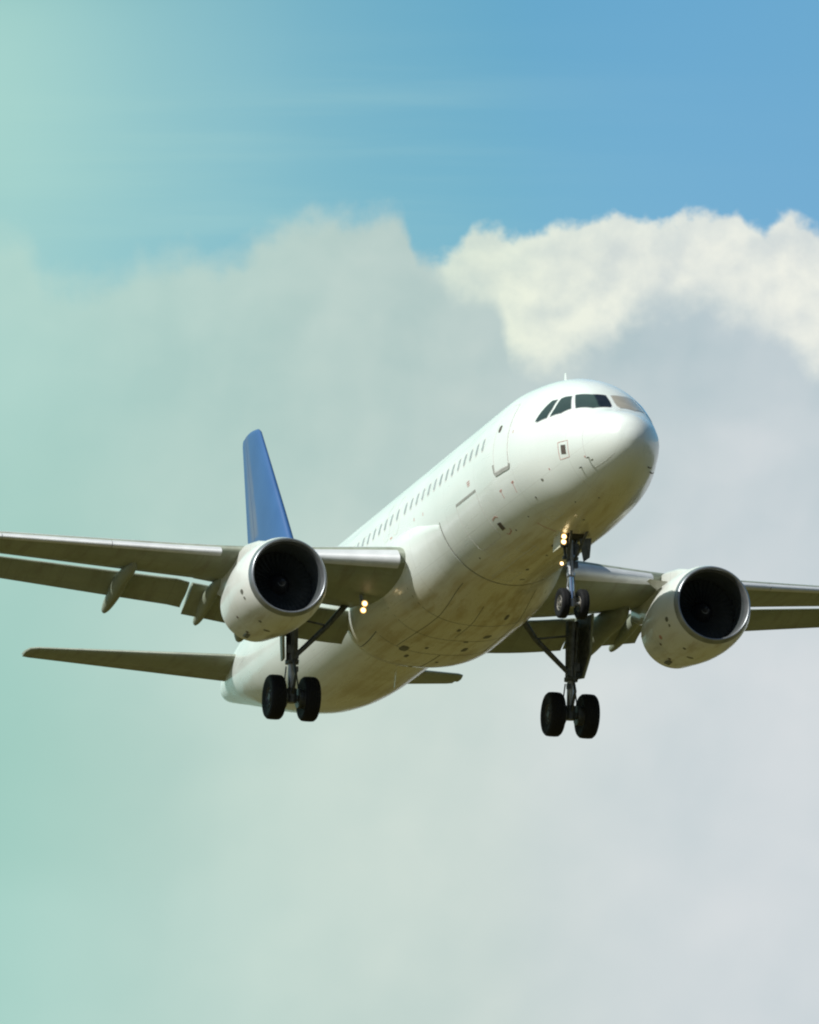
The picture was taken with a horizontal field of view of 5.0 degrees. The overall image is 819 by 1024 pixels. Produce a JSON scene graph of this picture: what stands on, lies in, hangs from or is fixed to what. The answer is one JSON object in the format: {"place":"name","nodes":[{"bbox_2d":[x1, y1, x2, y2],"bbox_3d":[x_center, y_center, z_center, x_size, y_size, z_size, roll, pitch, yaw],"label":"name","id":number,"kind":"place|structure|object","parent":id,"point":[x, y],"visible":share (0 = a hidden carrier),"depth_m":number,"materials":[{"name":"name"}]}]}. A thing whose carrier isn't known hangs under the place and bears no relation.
{"place":"outdoors","nodes":[
{"label":"outdoors","id":0,"kind":"place"},
{"bbox_2d":[0,373,818,738],"bbox_3d":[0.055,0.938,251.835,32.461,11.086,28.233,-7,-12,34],"label":"airliner","id":1,"kind":"object","parent":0,"point":[472,547],"visible":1,"depth_m":243.69,"materials":[{"name":"white paint"}]},
{"bbox_2d":[0,0,818,1023],"label":"sky","id":2,"kind":"structure","parent":0,"point":[353,235],"materials":[{"name":"blue"}]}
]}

